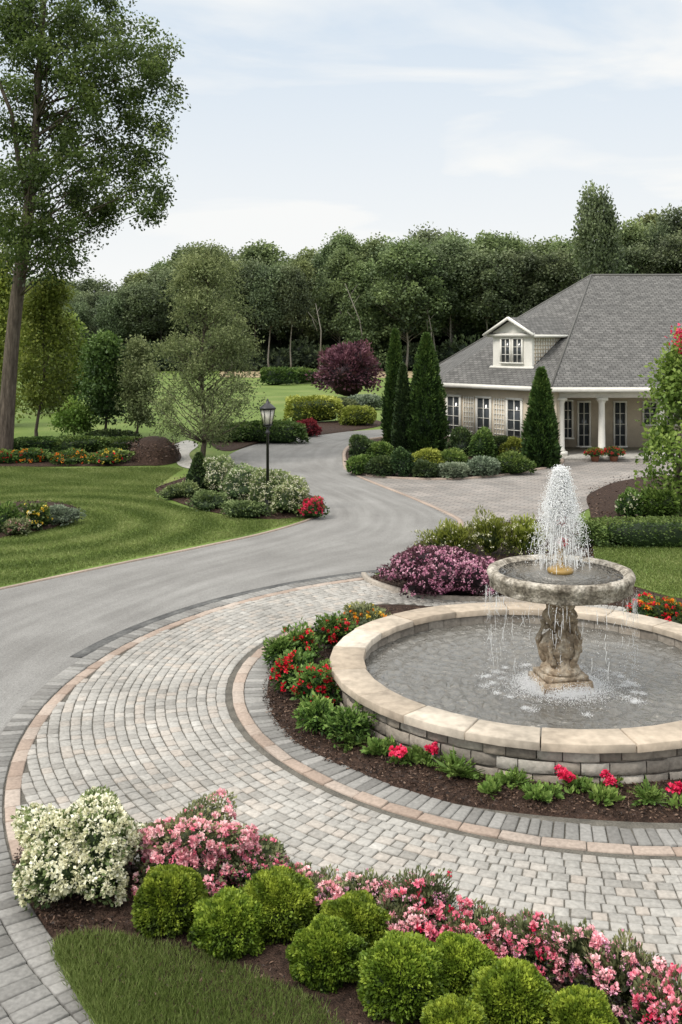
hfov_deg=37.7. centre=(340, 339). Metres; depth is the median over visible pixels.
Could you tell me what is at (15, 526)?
pink bedding plant
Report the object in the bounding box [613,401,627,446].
window
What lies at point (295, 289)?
woodland tree
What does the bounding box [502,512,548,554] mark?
feathery shrub
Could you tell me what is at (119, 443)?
hedge
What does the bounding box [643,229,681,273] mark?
woodland tree
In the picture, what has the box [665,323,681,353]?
red blossom tree
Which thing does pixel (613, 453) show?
flower pot
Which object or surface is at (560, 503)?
water jet
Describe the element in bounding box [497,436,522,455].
round shrub
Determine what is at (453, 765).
fern tuft
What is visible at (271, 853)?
pink flowering shrub
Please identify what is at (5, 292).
young tree
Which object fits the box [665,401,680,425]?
window
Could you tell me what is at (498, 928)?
pink perennial
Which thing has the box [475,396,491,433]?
window
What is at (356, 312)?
bare tree
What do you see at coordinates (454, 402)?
window
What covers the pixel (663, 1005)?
pink perennial
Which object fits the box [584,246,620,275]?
woodland tree
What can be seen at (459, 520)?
parking edging
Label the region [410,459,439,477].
round shrub
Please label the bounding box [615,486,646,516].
white bedding plant
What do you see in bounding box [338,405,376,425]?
yellow green shrub
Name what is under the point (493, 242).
woodland tree
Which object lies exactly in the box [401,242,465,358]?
woodland tree
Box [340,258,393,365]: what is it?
woodland tree
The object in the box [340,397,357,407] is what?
pale shrub
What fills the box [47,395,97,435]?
shrub
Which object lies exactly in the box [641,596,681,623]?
red bedding plant
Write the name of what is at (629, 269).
woodland tree
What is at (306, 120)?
sky
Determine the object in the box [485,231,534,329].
woodland tree
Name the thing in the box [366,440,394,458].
round shrub
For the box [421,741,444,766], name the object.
crimson flower
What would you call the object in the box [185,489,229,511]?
ground cover plant
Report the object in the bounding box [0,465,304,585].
grass
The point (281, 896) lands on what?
boxwood shrub
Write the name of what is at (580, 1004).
boxwood shrub
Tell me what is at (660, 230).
woodland tree
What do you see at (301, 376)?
hedge
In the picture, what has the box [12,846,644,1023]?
front mulch bed
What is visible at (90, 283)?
woodland tree
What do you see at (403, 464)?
round shrub
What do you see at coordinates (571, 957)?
pink perennial
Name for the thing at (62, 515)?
ground cover plant
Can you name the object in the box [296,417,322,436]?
red shrub
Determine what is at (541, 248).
woodland tree
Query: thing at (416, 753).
green tuft
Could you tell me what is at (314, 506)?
crimson bedding plant
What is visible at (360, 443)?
round shrub
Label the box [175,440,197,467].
path
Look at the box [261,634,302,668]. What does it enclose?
leafy bedding plant
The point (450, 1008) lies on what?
boxwood shrub
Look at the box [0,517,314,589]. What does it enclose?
lawn edging
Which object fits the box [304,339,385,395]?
plum tree
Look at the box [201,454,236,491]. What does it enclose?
white flowering shrub
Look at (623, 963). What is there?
pink perennial
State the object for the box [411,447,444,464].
round shrub
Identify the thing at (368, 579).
bed kerb
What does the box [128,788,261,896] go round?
pink flowering shrub
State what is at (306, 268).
woodland tree
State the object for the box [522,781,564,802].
green tuft
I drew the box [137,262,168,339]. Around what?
woodland tree
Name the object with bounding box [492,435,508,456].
round shrub
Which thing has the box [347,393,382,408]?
pale shrub
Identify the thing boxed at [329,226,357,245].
woodland tree
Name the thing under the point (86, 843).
white flowering shrub
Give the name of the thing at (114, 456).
bedding flowers
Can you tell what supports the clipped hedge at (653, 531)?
on the ground at (276, 395)
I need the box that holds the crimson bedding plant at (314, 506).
[298,495,330,517]
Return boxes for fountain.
[330,517,681,783]
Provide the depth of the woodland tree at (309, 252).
174.75 m
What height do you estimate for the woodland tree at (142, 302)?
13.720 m
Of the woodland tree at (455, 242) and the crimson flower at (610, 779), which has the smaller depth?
the crimson flower at (610, 779)
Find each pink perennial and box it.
[268,861,312,872]
[296,863,347,913]
[332,867,403,911]
[377,893,436,937]
[378,865,480,941]
[423,897,506,954]
[476,911,530,961]
[497,907,571,980]
[539,917,611,998]
[565,928,671,1023]
[619,962,681,1023]
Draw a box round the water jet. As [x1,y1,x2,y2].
[525,464,594,574]
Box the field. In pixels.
[220,371,412,377]
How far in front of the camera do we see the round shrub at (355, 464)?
33.81 m
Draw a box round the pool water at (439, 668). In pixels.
[365,622,681,736]
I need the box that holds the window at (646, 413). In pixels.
[641,401,657,425]
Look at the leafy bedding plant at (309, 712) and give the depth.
11.58 m
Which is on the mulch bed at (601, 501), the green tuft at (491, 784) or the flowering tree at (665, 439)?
the flowering tree at (665, 439)
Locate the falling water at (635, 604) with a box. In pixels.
[480,585,638,705]
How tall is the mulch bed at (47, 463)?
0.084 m
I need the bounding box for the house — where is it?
[438,274,681,459]
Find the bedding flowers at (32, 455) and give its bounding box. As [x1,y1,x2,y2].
[8,447,49,462]
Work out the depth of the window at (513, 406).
39.84 m
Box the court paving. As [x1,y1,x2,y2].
[15,580,681,1005]
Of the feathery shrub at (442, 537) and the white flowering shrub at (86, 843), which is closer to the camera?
the white flowering shrub at (86, 843)
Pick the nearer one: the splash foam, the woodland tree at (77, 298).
the splash foam
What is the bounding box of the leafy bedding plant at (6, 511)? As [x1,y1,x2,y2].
[0,500,28,532]
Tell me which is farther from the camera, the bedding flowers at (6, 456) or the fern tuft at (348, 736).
the bedding flowers at (6, 456)
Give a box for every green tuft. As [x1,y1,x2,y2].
[360,734,398,755]
[402,744,430,765]
[477,769,519,799]
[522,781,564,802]
[563,772,596,791]
[587,783,625,805]
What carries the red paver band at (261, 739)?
on the court bedding
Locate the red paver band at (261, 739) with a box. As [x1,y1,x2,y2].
[232,623,681,856]
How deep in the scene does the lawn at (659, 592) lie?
19.29 m
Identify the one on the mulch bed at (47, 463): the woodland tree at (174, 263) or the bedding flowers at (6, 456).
the bedding flowers at (6, 456)
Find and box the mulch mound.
[126,436,180,465]
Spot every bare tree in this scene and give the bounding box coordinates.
[308,303,321,365]
[345,284,363,340]
[427,302,433,339]
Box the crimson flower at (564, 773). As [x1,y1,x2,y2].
[538,764,580,793]
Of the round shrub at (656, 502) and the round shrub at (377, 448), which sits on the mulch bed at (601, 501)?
the round shrub at (656, 502)
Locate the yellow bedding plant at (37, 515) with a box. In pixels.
[18,500,53,530]
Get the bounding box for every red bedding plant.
[269,646,314,692]
[281,617,327,659]
[286,658,342,703]
[308,610,358,653]
[624,591,658,616]
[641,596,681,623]
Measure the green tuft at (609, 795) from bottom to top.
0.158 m
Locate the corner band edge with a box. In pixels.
[0,1006,12,1023]
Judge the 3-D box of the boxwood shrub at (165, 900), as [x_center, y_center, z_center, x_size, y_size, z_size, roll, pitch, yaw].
[-1.329,4.316,7.727,0.604,0.468,0.578,0,0,0]
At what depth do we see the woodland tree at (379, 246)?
156.60 m
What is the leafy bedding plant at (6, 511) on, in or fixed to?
on the mulch bed at (46, 527)
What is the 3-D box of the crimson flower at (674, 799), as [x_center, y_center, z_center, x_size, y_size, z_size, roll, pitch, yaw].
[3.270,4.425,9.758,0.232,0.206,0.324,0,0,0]
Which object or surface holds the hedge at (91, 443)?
on the mulch bed at (47, 463)
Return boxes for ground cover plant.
[47,503,86,526]
[155,479,200,499]
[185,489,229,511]
[219,499,274,517]
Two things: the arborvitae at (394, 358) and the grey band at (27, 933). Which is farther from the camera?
the arborvitae at (394, 358)
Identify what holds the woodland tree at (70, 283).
on the ground at (276, 395)
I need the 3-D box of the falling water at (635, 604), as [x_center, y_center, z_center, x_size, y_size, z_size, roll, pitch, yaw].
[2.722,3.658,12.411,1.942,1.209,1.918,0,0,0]
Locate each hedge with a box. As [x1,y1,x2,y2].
[13,435,61,451]
[51,434,109,452]
[100,435,142,451]
[215,419,310,443]
[259,366,300,384]
[291,366,323,382]
[570,515,681,548]
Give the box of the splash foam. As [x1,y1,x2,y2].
[475,662,646,717]
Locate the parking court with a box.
[342,460,681,527]
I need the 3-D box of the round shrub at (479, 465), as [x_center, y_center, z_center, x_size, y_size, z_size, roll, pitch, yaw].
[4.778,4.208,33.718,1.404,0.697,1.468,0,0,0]
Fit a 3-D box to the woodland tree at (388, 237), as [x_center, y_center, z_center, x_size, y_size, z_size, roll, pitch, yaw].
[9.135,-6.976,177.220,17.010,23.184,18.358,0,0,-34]
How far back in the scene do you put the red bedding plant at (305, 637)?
14.06 m
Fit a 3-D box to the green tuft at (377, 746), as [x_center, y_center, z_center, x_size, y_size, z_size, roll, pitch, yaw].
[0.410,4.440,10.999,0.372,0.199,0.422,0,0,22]
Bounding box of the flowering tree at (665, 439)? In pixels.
[628,326,681,515]
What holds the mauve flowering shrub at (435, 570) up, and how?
on the back mulch bed at (500, 557)
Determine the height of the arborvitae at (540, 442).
3.697 m
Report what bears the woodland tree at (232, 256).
on the ground at (276, 395)
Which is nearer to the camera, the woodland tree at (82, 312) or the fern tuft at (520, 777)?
the fern tuft at (520, 777)
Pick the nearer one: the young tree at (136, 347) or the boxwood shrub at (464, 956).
the boxwood shrub at (464, 956)
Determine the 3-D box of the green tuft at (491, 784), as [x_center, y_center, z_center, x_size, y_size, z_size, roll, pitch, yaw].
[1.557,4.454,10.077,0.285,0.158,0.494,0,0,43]
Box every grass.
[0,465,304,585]
[46,924,351,1023]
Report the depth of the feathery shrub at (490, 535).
20.83 m
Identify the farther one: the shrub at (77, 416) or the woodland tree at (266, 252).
the woodland tree at (266, 252)
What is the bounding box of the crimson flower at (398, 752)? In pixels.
[386,744,411,765]
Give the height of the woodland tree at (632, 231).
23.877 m
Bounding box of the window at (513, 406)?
[505,398,522,437]
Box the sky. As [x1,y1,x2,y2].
[0,0,681,291]
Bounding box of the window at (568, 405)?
[564,400,573,438]
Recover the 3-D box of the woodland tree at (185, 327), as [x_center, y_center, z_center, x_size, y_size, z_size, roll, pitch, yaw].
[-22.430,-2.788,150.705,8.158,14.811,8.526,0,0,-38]
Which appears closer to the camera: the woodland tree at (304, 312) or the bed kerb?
the bed kerb
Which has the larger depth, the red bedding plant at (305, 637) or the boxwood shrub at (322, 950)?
the red bedding plant at (305, 637)
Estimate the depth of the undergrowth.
149.02 m
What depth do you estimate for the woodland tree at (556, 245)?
155.47 m
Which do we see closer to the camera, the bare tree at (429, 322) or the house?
the house
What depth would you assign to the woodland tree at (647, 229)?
164.29 m
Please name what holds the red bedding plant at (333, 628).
on the fountain mulch bed at (423, 779)
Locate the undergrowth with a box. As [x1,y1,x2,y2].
[18,334,479,370]
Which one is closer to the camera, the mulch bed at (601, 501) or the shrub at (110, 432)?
the mulch bed at (601, 501)
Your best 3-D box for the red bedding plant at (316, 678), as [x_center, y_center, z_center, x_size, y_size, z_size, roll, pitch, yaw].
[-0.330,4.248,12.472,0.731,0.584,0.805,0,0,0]
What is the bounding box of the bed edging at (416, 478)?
[342,436,563,479]
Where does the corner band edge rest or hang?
on the ground at (276, 395)
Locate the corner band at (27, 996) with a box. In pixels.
[0,921,77,1023]
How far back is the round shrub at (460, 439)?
38.65 m
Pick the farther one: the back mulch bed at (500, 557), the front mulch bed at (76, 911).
the back mulch bed at (500, 557)
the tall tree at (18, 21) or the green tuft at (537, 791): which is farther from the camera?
the tall tree at (18, 21)
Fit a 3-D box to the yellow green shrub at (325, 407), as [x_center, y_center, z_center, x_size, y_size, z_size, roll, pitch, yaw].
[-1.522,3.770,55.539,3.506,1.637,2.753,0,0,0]
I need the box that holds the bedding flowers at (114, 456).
[84,447,134,464]
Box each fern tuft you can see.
[332,725,366,752]
[430,748,484,779]
[507,763,533,791]
[627,774,669,806]
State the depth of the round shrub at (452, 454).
35.83 m
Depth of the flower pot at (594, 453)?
37.59 m
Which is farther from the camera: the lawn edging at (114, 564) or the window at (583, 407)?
the window at (583, 407)
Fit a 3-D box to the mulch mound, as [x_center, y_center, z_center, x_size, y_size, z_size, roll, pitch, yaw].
[-7.162,4.193,38.509,2.159,0.858,4.204,0,0,0]
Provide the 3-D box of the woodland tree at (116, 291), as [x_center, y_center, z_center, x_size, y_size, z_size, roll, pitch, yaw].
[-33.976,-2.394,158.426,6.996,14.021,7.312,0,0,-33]
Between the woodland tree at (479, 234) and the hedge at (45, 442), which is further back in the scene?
the woodland tree at (479, 234)
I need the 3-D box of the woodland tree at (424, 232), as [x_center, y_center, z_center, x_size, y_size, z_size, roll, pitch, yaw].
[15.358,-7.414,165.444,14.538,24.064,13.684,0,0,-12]
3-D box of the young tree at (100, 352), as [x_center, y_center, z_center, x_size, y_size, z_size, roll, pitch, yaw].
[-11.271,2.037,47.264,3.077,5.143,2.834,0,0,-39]
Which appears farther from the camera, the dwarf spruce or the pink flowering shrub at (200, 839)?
the dwarf spruce
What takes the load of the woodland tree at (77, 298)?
on the ground at (276, 395)
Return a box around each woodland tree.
[61,288,96,335]
[62,277,90,292]
[63,291,86,342]
[67,300,93,341]
[72,274,116,319]
[79,287,111,343]
[91,291,128,341]
[110,281,147,343]
[111,269,170,341]
[112,278,168,365]
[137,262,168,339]
[146,256,170,330]
[150,265,193,368]
[158,242,198,338]
[164,275,215,336]
[166,241,220,340]
[177,240,240,337]
[202,259,264,370]
[215,256,252,324]
[227,254,274,370]
[235,239,291,334]
[244,259,293,366]
[256,257,302,345]
[271,262,314,367]
[278,257,334,346]
[279,259,322,339]
[288,246,318,266]
[306,242,371,343]
[310,229,362,341]
[311,239,366,335]
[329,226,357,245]
[331,260,387,368]
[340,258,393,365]
[348,232,403,309]
[357,235,452,369]
[361,236,402,245]
[366,240,421,338]
[397,234,439,331]
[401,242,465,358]
[406,221,464,335]
[424,231,479,342]
[424,232,482,345]
[443,239,485,341]
[446,230,530,341]
[452,244,522,330]
[466,230,499,246]
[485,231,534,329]
[486,246,554,325]
[509,265,560,314]
[520,235,546,252]
[529,237,555,254]
[531,245,579,304]
[539,236,562,245]
[540,235,584,282]
[562,233,596,277]
[568,180,627,281]
[577,245,645,278]
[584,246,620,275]
[609,217,653,271]
[617,239,658,273]
[628,218,676,269]
[631,223,659,247]
[635,208,663,230]
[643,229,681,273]
[652,203,681,244]
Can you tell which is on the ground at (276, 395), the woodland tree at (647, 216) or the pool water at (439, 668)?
the woodland tree at (647, 216)
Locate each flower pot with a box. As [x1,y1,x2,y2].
[583,447,604,461]
[603,446,625,461]
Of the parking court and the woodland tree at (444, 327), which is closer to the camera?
the parking court
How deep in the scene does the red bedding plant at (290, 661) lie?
12.84 m
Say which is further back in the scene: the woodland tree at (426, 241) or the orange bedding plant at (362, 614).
the woodland tree at (426, 241)
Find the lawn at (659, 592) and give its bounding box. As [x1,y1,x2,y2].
[593,545,681,597]
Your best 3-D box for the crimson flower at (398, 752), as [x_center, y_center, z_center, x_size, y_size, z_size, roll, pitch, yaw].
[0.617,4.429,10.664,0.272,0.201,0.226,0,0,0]
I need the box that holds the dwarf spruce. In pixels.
[186,451,209,490]
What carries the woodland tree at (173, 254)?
on the ground at (276, 395)
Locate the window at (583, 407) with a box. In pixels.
[576,401,591,446]
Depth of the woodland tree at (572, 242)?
165.67 m
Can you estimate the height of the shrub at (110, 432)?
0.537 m
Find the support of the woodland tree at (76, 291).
on the ground at (276, 395)
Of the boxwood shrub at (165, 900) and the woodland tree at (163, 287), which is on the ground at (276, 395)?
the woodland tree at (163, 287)
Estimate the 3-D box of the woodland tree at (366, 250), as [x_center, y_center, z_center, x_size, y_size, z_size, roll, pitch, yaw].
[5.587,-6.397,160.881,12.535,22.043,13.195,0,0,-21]
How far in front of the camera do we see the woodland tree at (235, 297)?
146.72 m
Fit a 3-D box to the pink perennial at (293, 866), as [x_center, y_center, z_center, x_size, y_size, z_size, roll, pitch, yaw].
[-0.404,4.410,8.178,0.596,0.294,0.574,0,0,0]
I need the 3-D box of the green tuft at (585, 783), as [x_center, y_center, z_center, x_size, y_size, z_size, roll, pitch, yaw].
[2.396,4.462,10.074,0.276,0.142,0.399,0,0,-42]
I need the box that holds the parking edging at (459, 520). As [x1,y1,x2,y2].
[343,461,463,527]
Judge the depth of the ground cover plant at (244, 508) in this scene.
25.71 m
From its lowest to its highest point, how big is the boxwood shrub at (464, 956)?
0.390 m
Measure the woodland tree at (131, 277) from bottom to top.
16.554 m
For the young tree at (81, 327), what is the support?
on the ground at (276, 395)
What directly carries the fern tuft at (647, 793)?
on the fountain mulch bed at (423, 779)
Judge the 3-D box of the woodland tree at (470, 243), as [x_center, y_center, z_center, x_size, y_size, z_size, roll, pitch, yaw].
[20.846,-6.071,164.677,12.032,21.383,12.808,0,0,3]
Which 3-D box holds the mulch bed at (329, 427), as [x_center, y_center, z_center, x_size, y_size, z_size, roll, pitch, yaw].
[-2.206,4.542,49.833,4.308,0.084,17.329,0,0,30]
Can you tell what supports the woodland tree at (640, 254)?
on the ground at (276, 395)
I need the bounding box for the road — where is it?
[0,429,456,734]
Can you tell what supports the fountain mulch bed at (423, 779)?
on the court bedding
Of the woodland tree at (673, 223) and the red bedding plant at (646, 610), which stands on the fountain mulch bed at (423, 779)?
the red bedding plant at (646, 610)
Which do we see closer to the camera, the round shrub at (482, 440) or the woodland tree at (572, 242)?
the round shrub at (482, 440)
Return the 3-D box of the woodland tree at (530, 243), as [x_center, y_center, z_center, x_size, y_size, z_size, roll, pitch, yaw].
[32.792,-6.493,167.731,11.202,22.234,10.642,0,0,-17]
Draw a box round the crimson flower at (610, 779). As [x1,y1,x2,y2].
[599,769,623,787]
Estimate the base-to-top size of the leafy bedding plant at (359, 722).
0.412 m
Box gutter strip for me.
[70,570,381,657]
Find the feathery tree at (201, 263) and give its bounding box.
[130,239,275,456]
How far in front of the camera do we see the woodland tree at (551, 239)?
181.70 m
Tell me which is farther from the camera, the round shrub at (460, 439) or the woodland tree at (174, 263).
the woodland tree at (174, 263)
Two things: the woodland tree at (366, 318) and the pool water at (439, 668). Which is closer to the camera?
the pool water at (439, 668)
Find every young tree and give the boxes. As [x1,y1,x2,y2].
[0,243,30,422]
[2,271,83,435]
[34,310,88,412]
[72,329,133,428]
[110,334,163,433]
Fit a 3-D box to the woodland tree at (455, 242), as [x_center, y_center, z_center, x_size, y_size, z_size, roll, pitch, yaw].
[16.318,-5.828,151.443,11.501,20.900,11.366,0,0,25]
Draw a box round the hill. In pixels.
[46,329,482,370]
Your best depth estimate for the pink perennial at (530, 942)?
7.20 m
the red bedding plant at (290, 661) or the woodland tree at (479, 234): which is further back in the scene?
the woodland tree at (479, 234)
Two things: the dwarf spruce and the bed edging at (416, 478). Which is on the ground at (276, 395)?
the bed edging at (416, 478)
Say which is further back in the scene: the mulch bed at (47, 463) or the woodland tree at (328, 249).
the woodland tree at (328, 249)
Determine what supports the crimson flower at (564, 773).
on the fountain mulch bed at (423, 779)
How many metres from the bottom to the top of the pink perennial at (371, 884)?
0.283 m
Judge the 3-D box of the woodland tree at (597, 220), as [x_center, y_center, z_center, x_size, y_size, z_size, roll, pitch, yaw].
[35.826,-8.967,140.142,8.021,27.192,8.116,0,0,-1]
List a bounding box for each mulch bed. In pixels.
[0,449,180,466]
[0,499,79,537]
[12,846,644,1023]
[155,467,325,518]
[211,419,381,450]
[262,604,681,822]
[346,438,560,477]
[369,517,681,608]
[586,472,681,524]
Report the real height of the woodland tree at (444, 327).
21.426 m
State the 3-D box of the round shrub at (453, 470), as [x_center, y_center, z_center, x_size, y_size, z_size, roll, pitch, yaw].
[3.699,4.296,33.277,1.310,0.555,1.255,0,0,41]
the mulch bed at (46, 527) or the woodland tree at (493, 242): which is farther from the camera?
the woodland tree at (493, 242)
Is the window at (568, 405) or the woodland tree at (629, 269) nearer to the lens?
the window at (568, 405)
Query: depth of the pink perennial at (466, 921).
7.50 m
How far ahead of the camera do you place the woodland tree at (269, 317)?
144.59 m
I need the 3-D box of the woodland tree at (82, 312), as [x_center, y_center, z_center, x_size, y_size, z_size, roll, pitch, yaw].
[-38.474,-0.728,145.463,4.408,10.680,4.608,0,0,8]
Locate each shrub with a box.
[10,785,143,915]
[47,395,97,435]
[84,427,141,439]
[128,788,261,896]
[130,863,208,938]
[187,884,269,960]
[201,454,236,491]
[217,833,290,888]
[218,462,263,500]
[239,865,316,944]
[247,467,291,509]
[268,475,309,515]
[282,394,343,421]
[285,912,367,994]
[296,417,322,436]
[319,889,390,951]
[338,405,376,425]
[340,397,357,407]
[345,454,369,474]
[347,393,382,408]
[348,433,375,456]
[356,929,451,1023]
[363,455,394,476]
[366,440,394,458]
[376,545,497,598]
[390,446,414,476]
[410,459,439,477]
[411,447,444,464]
[411,518,480,553]
[419,992,490,1023]
[434,930,498,998]
[435,461,471,478]
[439,447,469,463]
[445,426,473,454]
[448,505,522,558]
[466,455,500,476]
[468,426,497,457]
[468,955,555,1023]
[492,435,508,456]
[496,450,536,473]
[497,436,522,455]
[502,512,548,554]
[545,984,619,1023]
[638,485,681,516]
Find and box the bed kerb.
[361,572,526,601]
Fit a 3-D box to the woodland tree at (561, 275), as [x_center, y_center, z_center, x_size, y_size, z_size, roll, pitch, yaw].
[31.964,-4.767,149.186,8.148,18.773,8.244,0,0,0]
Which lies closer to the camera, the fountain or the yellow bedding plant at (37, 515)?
the fountain
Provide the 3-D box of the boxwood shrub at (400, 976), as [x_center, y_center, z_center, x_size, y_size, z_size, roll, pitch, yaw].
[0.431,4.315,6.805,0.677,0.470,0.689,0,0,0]
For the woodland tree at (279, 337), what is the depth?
159.94 m
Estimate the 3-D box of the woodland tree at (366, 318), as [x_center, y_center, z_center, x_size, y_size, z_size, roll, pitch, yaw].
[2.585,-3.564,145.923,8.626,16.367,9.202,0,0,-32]
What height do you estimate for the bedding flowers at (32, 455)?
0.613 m
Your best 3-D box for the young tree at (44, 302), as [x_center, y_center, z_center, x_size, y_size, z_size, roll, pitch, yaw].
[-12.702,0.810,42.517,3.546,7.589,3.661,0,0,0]
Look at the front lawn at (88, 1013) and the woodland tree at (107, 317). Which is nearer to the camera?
the front lawn at (88, 1013)
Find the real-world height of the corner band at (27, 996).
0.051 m
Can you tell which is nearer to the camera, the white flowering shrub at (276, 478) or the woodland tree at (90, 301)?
the white flowering shrub at (276, 478)
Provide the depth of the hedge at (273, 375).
101.48 m
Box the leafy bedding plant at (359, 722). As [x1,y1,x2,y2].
[316,700,377,748]
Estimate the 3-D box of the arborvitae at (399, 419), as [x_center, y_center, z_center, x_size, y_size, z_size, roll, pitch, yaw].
[2.464,2.755,40.005,1.014,3.737,0.987,0,0,0]
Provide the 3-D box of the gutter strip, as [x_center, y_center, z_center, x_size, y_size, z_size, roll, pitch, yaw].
[-1.694,4.589,17.514,1.081,0.014,7.504,0,0,41]
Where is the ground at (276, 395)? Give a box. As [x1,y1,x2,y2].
[0,370,609,586]
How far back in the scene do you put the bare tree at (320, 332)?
143.45 m
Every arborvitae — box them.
[380,327,402,443]
[390,363,412,452]
[405,332,449,452]
[521,366,562,468]
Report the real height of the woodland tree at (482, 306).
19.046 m
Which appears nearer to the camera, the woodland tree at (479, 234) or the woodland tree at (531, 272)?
the woodland tree at (531, 272)
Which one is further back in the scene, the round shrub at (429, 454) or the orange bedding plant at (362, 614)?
the round shrub at (429, 454)
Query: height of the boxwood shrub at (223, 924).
0.395 m
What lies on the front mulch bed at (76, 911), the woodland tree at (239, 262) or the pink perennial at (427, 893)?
the pink perennial at (427, 893)
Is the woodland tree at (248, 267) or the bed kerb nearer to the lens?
the bed kerb
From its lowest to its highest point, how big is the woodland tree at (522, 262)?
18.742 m
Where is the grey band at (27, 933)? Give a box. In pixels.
[0,572,375,1023]
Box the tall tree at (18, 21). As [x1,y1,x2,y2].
[0,0,190,451]
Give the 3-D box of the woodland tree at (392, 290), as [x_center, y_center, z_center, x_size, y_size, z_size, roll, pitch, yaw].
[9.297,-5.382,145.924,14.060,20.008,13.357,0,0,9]
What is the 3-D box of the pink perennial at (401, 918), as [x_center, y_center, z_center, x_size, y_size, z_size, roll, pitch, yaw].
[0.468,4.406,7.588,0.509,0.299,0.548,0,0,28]
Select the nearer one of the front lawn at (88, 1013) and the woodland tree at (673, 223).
the front lawn at (88, 1013)
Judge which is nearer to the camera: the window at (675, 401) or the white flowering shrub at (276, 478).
the white flowering shrub at (276, 478)
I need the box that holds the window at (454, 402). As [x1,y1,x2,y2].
[446,394,461,436]
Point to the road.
(49, 628)
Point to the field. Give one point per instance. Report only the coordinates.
(383, 372)
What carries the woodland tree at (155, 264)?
on the ground at (276, 395)
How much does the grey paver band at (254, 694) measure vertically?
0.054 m
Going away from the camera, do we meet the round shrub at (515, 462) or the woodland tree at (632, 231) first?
the round shrub at (515, 462)
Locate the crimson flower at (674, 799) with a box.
[665,781,681,808]
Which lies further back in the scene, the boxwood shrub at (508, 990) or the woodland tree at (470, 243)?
the woodland tree at (470, 243)
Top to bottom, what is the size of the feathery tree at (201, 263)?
8.422 m
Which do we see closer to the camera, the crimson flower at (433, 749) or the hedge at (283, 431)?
the crimson flower at (433, 749)
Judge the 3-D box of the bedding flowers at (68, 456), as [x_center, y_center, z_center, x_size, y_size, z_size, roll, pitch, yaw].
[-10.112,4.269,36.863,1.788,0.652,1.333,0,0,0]
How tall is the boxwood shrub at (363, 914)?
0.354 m
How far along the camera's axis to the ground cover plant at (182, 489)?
28.66 m
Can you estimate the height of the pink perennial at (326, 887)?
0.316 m
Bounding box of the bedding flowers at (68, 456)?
[44,447,87,465]
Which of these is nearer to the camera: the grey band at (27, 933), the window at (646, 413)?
the grey band at (27, 933)
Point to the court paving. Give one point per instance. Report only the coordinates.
(239, 630)
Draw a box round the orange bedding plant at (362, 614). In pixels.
[343,600,391,629]
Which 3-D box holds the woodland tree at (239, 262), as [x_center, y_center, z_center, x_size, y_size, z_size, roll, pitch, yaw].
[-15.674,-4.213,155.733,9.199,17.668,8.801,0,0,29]
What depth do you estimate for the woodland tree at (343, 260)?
147.82 m
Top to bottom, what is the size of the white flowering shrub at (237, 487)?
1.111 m
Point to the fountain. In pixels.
(653, 753)
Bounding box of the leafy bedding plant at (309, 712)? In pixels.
[290,691,337,734]
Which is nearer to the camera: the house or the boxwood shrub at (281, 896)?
the boxwood shrub at (281, 896)
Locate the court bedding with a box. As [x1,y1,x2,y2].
[2,584,681,1006]
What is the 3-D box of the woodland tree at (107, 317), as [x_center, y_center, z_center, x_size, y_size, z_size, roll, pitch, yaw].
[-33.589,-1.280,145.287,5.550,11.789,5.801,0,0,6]
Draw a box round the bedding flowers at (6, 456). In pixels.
[0,448,21,462]
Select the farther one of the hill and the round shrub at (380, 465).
the hill
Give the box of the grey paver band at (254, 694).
[244,625,681,846]
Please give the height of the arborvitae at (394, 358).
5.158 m
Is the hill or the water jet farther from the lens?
the hill
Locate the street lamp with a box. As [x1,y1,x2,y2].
[259,398,275,511]
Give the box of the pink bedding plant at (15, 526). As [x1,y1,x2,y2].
[0,517,31,534]
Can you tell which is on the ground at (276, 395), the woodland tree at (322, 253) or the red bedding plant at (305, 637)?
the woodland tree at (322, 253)

